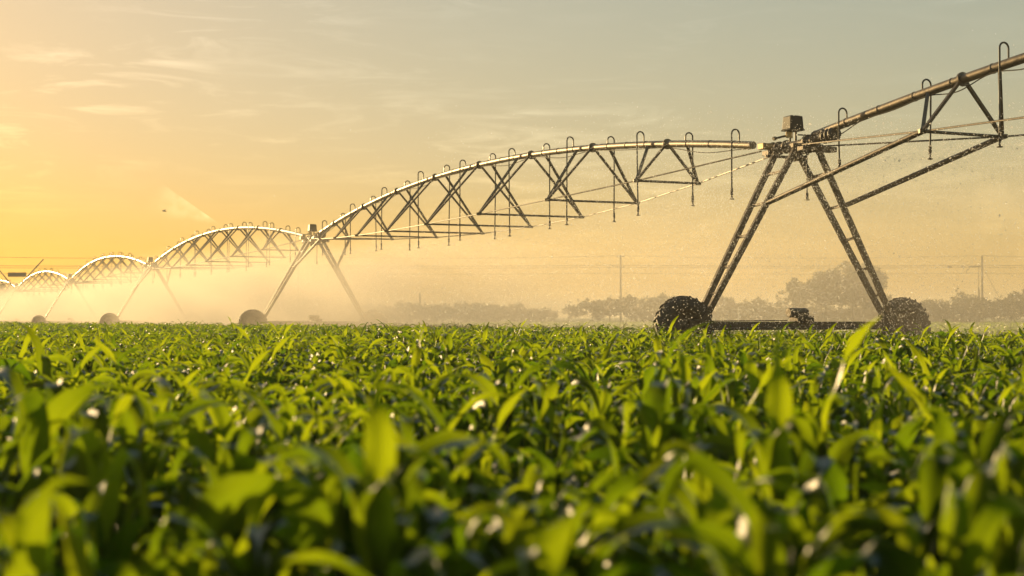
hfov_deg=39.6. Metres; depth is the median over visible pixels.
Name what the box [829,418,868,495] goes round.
corn plant
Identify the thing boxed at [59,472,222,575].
corn plant
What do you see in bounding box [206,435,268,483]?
corn plant
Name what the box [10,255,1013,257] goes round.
power wire
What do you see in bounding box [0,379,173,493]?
corn plant
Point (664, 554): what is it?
corn plant
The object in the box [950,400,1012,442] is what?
corn plant
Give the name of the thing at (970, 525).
corn plant
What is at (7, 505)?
corn plant
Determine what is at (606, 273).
power wire
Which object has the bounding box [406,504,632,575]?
corn plant
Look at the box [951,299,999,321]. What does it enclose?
shrub
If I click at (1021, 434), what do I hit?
corn plant
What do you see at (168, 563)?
corn plant
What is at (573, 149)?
irrigation span
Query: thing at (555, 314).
shrub
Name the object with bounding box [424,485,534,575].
corn plant
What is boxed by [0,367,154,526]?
corn plant
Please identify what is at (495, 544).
corn plant
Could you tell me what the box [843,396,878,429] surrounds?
corn plant
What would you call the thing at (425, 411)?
corn plant
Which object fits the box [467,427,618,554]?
corn plant
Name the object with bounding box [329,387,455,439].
corn plant
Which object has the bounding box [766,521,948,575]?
corn plant
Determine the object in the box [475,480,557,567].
corn plant
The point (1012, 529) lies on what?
corn plant
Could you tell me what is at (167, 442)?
corn plant
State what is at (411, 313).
shrub
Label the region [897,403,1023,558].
corn plant
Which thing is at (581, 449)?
corn plant
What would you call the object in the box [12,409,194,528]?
corn plant
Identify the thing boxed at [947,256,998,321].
utility pole
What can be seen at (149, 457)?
corn plant
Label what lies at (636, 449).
corn plant
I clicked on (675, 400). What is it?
corn plant
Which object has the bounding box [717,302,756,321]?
shrub
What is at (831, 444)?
corn plant
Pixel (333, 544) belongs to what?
corn plant
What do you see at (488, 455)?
corn plant
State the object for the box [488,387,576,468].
corn plant
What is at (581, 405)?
corn plant
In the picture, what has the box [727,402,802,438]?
corn plant
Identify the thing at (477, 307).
shrub
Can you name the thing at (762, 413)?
corn plant
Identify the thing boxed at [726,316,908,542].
corn plant
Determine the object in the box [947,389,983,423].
corn plant
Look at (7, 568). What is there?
corn plant
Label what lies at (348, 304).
shrub
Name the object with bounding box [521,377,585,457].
corn plant
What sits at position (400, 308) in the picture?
shrub
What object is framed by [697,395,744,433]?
corn plant
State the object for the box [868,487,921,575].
corn plant
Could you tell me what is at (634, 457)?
corn plant
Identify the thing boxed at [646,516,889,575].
corn plant
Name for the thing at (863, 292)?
tree
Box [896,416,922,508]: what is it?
corn plant
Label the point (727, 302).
tree
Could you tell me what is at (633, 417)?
corn plant
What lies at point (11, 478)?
corn plant
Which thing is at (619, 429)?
corn plant
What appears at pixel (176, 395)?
corn plant
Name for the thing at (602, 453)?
corn plant
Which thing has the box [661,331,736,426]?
corn plant
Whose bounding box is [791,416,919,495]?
corn plant
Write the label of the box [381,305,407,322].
shrub
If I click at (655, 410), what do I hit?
corn plant
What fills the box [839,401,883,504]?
corn plant
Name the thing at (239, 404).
corn plant
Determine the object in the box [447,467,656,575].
corn plant
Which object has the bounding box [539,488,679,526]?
corn plant
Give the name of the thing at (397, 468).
corn plant
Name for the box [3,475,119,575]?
corn plant
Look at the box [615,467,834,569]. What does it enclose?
corn plant
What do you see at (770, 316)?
shrub
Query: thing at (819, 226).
water droplets
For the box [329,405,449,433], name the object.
corn plant
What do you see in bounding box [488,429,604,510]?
corn plant
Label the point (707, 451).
corn plant
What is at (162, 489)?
corn plant
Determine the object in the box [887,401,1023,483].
corn plant
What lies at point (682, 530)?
corn plant
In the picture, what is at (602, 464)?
corn plant
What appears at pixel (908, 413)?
corn plant
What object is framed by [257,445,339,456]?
corn plant
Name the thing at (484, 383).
corn plant
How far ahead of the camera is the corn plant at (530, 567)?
2.21 m
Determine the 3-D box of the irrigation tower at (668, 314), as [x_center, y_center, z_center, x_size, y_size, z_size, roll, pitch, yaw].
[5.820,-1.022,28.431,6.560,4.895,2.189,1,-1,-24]
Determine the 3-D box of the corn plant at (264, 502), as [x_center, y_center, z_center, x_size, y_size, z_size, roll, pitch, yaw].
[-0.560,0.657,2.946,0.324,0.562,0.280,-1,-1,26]
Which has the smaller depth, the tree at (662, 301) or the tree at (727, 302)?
the tree at (662, 301)
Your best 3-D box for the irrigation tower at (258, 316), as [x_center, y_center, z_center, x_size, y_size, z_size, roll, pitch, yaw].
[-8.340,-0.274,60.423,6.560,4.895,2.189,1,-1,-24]
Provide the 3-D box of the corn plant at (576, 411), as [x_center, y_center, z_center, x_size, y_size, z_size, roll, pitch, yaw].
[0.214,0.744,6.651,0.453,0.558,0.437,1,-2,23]
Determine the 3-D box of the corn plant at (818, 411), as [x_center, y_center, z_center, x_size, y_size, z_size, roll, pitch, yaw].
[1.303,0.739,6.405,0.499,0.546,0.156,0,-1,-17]
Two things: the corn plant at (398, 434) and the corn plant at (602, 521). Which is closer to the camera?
the corn plant at (602, 521)
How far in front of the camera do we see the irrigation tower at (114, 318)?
92.47 m
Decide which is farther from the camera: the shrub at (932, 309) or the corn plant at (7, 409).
the shrub at (932, 309)
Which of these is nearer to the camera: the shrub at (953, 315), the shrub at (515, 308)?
the shrub at (953, 315)
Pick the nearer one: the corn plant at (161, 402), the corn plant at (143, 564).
the corn plant at (143, 564)
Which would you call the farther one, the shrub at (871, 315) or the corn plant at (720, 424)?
the shrub at (871, 315)
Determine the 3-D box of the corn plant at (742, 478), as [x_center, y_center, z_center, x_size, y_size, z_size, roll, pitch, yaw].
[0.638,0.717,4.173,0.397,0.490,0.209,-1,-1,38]
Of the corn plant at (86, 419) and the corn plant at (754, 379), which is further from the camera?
the corn plant at (754, 379)
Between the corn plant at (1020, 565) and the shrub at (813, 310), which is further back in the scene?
the shrub at (813, 310)
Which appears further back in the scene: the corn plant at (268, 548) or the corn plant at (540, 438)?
the corn plant at (540, 438)
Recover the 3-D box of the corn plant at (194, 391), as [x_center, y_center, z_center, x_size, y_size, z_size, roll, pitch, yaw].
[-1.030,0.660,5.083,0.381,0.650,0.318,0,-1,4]
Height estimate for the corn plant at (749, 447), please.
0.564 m
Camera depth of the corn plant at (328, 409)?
6.33 m
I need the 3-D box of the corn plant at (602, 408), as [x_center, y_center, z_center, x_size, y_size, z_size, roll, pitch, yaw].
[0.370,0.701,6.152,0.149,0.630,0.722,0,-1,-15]
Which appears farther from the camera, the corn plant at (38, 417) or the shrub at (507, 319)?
the shrub at (507, 319)
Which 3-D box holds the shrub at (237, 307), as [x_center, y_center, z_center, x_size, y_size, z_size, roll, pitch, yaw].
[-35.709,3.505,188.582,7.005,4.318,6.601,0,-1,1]
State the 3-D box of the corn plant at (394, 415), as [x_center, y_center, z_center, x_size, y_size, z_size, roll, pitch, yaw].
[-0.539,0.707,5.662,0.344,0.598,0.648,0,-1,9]
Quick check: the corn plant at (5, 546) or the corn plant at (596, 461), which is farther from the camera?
the corn plant at (596, 461)
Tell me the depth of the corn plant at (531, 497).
3.47 m
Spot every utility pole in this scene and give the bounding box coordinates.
[608,255,624,321]
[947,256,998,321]
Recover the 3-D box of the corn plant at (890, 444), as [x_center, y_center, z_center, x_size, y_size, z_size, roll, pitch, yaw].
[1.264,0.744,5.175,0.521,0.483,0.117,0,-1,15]
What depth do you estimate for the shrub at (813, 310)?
192.28 m
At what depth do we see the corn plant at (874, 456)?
3.81 m
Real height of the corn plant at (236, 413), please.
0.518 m
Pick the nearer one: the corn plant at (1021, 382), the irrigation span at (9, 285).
the corn plant at (1021, 382)
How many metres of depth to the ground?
449.31 m
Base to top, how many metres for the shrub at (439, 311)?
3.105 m
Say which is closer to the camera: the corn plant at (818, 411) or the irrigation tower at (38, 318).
the corn plant at (818, 411)
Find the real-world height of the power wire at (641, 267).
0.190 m
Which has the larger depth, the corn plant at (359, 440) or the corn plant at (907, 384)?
the corn plant at (907, 384)
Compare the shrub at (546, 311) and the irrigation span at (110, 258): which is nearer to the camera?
the irrigation span at (110, 258)
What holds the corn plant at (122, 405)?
on the ground
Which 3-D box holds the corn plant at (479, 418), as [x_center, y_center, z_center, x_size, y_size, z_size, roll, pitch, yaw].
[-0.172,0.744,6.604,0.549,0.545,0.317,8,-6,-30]
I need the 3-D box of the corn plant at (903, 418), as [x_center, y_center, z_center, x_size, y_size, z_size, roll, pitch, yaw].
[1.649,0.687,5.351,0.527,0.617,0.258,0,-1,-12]
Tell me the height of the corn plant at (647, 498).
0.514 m
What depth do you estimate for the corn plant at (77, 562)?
2.21 m
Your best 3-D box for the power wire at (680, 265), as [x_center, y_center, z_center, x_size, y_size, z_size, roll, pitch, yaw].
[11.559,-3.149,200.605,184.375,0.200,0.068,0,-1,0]
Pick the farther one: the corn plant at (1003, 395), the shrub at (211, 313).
the shrub at (211, 313)
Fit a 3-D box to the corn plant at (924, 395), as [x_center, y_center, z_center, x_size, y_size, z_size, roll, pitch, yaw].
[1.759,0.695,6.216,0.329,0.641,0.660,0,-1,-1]
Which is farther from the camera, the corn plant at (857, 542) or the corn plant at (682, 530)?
the corn plant at (857, 542)
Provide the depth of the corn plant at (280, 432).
4.41 m
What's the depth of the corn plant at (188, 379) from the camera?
6.62 m
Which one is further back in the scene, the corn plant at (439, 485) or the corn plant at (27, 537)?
the corn plant at (439, 485)
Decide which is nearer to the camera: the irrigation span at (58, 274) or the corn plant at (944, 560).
the corn plant at (944, 560)
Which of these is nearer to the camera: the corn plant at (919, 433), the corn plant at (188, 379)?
the corn plant at (919, 433)
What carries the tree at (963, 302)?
on the ground
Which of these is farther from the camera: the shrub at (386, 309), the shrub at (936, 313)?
the shrub at (386, 309)
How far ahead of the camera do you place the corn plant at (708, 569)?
2.71 m
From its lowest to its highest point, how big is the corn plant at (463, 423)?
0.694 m
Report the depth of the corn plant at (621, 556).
3.21 m
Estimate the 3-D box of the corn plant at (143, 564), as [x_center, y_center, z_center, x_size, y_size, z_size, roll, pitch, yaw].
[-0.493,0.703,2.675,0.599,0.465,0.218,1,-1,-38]
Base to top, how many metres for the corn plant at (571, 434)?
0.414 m
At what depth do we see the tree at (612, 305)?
186.32 m
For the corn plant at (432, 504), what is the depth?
3.50 m
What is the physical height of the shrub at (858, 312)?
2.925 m
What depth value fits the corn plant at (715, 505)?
2.90 m
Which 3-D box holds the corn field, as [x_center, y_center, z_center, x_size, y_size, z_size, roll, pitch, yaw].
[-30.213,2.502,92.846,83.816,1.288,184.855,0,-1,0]
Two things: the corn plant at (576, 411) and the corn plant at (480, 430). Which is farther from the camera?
the corn plant at (576, 411)
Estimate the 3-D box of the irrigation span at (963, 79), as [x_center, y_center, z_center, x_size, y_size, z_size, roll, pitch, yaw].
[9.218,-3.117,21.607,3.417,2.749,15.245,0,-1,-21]
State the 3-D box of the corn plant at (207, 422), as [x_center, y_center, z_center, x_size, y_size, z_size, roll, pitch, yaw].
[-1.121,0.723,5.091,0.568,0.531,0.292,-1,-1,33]
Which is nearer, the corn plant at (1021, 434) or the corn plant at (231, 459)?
the corn plant at (231, 459)
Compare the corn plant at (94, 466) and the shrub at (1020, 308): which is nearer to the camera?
the corn plant at (94, 466)
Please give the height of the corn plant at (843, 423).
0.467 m
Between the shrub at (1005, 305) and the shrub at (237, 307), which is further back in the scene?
the shrub at (237, 307)
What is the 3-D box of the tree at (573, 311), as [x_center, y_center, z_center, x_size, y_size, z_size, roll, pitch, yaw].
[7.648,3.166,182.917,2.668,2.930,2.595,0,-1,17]
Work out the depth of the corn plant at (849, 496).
4.08 m
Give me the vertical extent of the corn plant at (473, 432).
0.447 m
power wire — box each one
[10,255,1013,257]
[217,273,1020,273]
[224,267,1022,267]
[257,265,1023,265]
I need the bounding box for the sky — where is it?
[0,0,1023,318]
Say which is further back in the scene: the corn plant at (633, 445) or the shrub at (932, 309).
the shrub at (932, 309)
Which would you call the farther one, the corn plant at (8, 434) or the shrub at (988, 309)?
the shrub at (988, 309)
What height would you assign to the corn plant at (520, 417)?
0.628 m
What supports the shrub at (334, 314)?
on the ground
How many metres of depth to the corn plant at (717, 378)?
6.68 m
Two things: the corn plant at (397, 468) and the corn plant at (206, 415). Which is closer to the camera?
the corn plant at (397, 468)
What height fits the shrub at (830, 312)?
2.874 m
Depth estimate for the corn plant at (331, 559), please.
2.16 m
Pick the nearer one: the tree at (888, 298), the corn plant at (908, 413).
the corn plant at (908, 413)
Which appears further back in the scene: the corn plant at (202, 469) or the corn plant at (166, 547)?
the corn plant at (202, 469)
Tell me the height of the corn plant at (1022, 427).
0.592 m
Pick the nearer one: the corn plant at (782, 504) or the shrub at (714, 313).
the corn plant at (782, 504)
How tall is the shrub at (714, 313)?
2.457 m
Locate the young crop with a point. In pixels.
(1000, 325)
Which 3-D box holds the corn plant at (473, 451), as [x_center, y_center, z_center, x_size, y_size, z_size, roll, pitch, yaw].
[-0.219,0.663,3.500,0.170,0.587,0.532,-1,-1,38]
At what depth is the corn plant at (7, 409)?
5.71 m
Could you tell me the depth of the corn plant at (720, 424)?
4.97 m
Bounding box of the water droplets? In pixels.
[115,30,1023,347]
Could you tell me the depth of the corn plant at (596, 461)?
4.97 m
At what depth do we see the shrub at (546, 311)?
192.15 m
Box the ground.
[0,318,1023,575]
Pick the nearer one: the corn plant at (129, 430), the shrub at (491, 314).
the corn plant at (129, 430)
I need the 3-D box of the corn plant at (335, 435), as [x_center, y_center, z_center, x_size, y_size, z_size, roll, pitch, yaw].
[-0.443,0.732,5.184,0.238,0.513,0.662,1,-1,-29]
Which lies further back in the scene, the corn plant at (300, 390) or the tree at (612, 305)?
the tree at (612, 305)
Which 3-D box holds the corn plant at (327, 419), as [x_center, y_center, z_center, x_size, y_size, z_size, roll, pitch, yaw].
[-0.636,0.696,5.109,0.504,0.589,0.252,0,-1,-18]
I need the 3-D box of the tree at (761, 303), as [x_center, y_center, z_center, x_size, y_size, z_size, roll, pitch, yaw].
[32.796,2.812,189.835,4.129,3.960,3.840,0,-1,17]
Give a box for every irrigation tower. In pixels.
[0,259,47,321]
[31,274,102,323]
[99,257,201,323]
[238,224,387,325]
[653,115,930,336]
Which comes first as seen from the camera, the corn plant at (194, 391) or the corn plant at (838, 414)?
the corn plant at (194, 391)
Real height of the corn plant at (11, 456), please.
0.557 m
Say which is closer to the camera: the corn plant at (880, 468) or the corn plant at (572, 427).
the corn plant at (880, 468)
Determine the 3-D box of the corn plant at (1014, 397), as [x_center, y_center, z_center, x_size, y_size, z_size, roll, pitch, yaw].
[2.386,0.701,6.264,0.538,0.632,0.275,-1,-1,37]
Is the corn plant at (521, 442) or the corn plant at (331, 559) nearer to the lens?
the corn plant at (331, 559)
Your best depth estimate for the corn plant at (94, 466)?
3.32 m
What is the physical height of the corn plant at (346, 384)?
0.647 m
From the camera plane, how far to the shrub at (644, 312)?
189.70 m
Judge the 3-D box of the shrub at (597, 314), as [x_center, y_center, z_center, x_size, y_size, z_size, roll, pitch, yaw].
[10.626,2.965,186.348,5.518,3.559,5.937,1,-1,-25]
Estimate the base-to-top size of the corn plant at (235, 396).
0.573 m
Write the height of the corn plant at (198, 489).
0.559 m
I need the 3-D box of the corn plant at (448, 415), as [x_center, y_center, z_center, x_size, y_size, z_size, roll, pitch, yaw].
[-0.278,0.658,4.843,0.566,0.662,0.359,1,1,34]
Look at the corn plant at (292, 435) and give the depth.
4.66 m
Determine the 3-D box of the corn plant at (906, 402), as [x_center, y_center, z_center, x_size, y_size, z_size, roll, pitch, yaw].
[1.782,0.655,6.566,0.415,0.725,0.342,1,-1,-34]
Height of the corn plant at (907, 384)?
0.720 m
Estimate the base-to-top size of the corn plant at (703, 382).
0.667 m
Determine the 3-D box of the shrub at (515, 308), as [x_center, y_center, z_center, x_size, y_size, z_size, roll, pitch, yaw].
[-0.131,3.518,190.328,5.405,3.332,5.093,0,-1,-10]
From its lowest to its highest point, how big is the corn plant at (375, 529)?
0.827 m
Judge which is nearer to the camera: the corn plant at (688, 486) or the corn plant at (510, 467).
the corn plant at (688, 486)
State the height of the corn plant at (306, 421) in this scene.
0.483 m
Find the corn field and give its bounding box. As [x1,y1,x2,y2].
[0,316,1023,478]
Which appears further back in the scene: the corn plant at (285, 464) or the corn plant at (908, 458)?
the corn plant at (285, 464)
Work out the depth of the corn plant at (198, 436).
4.67 m
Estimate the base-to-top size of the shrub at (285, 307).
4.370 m
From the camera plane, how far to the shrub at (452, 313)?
186.36 m
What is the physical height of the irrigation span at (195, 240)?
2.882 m
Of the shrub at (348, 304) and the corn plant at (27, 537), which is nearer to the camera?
the corn plant at (27, 537)
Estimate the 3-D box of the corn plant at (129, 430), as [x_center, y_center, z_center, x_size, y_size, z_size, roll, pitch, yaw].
[-1.139,0.634,4.155,0.356,0.679,0.682,-1,-1,32]
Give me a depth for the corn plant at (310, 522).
2.91 m
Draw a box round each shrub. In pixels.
[201,297,249,323]
[216,298,263,323]
[259,298,306,321]
[264,305,294,321]
[278,298,308,320]
[282,297,335,320]
[319,301,354,320]
[323,302,350,320]
[335,302,378,320]
[368,305,397,320]
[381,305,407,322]
[387,300,426,323]
[404,303,445,321]
[424,303,450,322]
[438,303,474,322]
[454,302,489,321]
[469,304,503,321]
[486,304,508,321]
[496,302,530,321]
[513,308,540,320]
[528,307,553,321]
[536,309,557,320]
[571,298,613,320]
[623,304,657,321]
[712,308,736,319]
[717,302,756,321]
[755,304,787,321]
[801,304,835,321]
[815,306,847,321]
[839,306,866,321]
[860,308,876,320]
[918,298,946,321]
[923,301,953,321]
[924,303,951,321]
[935,298,976,321]
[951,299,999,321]
[976,296,1012,320]
[988,293,1023,320]
[996,288,1023,321]
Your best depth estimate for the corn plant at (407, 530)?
2.60 m
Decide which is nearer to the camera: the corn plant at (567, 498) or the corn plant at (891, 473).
the corn plant at (567, 498)
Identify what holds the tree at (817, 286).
on the ground
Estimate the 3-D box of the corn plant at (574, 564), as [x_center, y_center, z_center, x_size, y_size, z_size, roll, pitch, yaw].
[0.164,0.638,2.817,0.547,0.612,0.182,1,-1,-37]
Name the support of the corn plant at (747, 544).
on the ground
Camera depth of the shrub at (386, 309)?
188.77 m
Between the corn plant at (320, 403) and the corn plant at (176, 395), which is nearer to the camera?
the corn plant at (176, 395)
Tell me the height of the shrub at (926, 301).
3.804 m
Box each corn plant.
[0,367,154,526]
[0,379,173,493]
[0,396,43,419]
[0,418,70,483]
[0,430,14,438]
[0,435,58,512]
[0,436,116,575]
[0,449,19,503]
[0,475,95,575]
[0,528,13,565]
[0,553,13,575]
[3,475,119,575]
[6,455,53,556]
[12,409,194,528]
[25,378,172,566]
[48,397,170,575]
[51,459,190,575]
[54,504,91,575]
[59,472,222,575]
[61,432,205,480]
[62,419,208,523]
[71,393,243,555]
[71,399,114,414]
[117,541,356,575]
[122,456,338,575]
[123,427,311,553]
[128,444,195,555]
[136,472,294,575]
[139,465,321,555]
[142,377,201,488]
[146,556,191,575]
[150,506,355,575]
[153,384,301,480]
[161,509,222,575]
[164,368,202,469]
[165,382,278,478]
[165,402,212,479]
[167,417,216,523]
[169,388,186,412]
[172,413,195,462]
[174,468,321,573]
[191,429,509,575]
[196,379,327,421]
[199,422,294,477]
[204,447,318,525]
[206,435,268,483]
[207,387,241,479]
[212,390,397,472]
[212,404,251,424]
[226,394,299,410]
[248,418,353,474]
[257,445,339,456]
[262,437,298,556]
[265,357,477,575]
[270,399,368,449]
[285,550,558,575]
[287,486,465,555]
[296,402,356,438]
[297,464,399,575]
[302,400,355,435]
[302,416,355,446]
[303,413,344,442]
[322,469,458,575]
[326,373,362,449]
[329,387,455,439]
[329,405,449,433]
[330,394,432,433]
[330,421,414,439]
[331,430,422,468]
[344,382,518,484]
[361,415,471,510]
[381,383,476,431]
[383,385,500,510]
[392,423,422,442]
[394,365,515,432]
[394,429,507,497]
[396,433,506,509]
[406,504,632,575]
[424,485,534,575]
[429,364,569,480]
[447,387,520,431]
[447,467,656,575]
[465,454,690,575]
[466,421,505,504]
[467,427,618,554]
[469,429,479,439]
[472,387,539,504]
[473,431,521,495]
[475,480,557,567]
[479,375,532,478]
[480,548,572,575]
[482,466,592,572]
[483,494,611,575]
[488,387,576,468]
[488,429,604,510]
[494,450,510,473]
[498,424,590,482]
[501,442,604,507]
[511,416,559,498]
[513,419,522,480]
[515,386,587,443]
[518,423,620,475]
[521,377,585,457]
[539,377,760,536]
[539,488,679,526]
[549,484,669,575]
[560,421,583,474]
[560,429,587,485]
[562,468,672,568]
[563,404,639,431]
[568,376,631,459]
[575,400,620,435]
[578,388,756,508]
[581,451,659,506]
[583,532,787,575]
[584,426,656,502]
[590,450,932,575]
[603,440,802,575]
[604,421,623,446]
[604,524,727,575]
[605,430,642,467]
[611,321,721,408]
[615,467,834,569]
[621,430,695,481]
[627,372,760,477]
[631,446,692,476]
[640,501,791,570]
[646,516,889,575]
[656,485,762,508]
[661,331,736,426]
[662,509,696,563]
[667,366,726,416]
[686,328,856,570]
[686,455,762,495]
[689,369,717,433]
[691,453,725,476]
[692,354,745,432]
[693,355,794,465]
[693,431,710,457]
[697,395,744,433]
[708,402,768,483]
[710,427,835,457]
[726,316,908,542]
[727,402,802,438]
[734,360,769,408]
[742,425,769,466]
[748,393,845,415]
[757,479,874,499]
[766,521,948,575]
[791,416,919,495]
[793,447,874,502]
[814,515,922,575]
[819,425,935,565]
[827,399,908,545]
[827,427,920,546]
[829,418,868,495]
[830,403,853,438]
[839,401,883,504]
[840,421,855,503]
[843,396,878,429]
[844,450,909,575]
[847,444,978,541]
[865,437,889,505]
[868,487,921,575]
[880,352,914,437]
[882,364,1007,471]
[882,374,930,414]
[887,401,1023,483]
[887,410,924,454]
[890,388,993,440]
[892,430,961,488]
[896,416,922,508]
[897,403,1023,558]
[908,406,977,564]
[922,467,1023,575]
[927,543,948,575]
[939,456,1023,575]
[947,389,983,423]
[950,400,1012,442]
[977,367,1023,385]
[992,383,1016,443]
[992,406,1023,442]
[1003,384,1023,429]
[1003,426,1023,441]
[1016,542,1023,575]
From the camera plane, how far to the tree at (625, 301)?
184.56 m
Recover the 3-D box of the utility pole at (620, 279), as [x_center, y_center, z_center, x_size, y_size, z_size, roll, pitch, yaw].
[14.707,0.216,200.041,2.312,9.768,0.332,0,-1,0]
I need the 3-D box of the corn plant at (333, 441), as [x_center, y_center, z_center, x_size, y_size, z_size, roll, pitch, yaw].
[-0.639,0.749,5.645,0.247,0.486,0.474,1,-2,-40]
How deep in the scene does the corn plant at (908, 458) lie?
3.45 m
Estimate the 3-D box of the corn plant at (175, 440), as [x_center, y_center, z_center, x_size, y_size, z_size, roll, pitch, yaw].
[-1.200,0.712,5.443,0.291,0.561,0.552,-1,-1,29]
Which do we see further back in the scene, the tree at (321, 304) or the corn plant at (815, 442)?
the tree at (321, 304)
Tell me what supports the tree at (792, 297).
on the ground
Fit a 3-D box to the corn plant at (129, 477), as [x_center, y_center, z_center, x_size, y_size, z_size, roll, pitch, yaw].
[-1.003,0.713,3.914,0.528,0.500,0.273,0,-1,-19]
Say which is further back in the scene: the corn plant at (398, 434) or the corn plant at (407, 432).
the corn plant at (398, 434)
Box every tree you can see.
[0,283,30,310]
[302,296,334,318]
[561,301,581,321]
[591,294,621,321]
[615,294,647,320]
[640,291,672,313]
[710,295,736,319]
[743,295,772,321]
[772,277,810,321]
[796,269,860,321]
[815,260,888,321]
[859,294,891,316]
[950,288,983,321]
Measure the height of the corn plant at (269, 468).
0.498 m
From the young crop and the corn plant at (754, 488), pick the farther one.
the young crop
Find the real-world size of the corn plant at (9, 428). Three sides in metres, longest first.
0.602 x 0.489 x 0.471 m
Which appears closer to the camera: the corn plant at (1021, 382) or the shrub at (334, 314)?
the corn plant at (1021, 382)
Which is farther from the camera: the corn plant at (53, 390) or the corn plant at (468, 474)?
the corn plant at (53, 390)
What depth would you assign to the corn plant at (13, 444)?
3.93 m
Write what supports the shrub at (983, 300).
on the ground
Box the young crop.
[208,321,1023,336]
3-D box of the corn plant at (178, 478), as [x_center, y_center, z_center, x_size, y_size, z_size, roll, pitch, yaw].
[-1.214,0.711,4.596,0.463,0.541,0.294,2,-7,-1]
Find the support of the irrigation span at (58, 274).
attached to the irrigation tower at (16, 274)
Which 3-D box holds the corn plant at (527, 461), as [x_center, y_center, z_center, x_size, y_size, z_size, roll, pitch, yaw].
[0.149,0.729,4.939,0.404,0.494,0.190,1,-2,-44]
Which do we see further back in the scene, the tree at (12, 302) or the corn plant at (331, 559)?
the tree at (12, 302)
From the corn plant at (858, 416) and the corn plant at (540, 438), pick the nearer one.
the corn plant at (540, 438)
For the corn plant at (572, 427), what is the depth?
6.66 m
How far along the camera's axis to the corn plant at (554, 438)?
5.34 m
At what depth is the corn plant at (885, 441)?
5.66 m
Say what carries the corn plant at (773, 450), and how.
on the ground
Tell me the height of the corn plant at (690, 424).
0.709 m
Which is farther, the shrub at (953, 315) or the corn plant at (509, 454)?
the shrub at (953, 315)
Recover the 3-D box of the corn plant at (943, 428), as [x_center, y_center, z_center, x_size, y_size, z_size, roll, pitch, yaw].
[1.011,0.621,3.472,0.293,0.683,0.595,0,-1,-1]
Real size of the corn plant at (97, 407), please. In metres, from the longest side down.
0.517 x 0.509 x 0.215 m
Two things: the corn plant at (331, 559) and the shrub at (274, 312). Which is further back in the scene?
the shrub at (274, 312)
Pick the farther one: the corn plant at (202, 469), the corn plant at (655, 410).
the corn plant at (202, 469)
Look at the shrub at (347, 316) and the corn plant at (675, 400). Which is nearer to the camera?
the corn plant at (675, 400)
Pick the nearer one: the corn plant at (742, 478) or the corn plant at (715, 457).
the corn plant at (742, 478)
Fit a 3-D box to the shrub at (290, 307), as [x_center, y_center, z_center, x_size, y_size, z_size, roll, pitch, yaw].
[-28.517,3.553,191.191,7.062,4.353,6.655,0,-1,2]
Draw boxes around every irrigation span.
[0,278,19,299]
[8,268,70,299]
[60,252,152,294]
[138,221,305,284]
[294,129,766,267]
[766,42,1023,207]
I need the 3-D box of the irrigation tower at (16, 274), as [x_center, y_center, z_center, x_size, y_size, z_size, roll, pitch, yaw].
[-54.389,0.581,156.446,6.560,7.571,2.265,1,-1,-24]
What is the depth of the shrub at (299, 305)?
186.68 m
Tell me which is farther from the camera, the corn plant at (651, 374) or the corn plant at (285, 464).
the corn plant at (651, 374)
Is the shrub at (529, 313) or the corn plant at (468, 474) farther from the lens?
the shrub at (529, 313)
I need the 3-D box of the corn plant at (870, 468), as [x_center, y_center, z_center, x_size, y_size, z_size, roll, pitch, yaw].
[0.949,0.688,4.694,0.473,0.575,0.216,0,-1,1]
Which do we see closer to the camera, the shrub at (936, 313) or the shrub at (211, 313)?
the shrub at (936, 313)
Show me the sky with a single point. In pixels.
(115, 115)

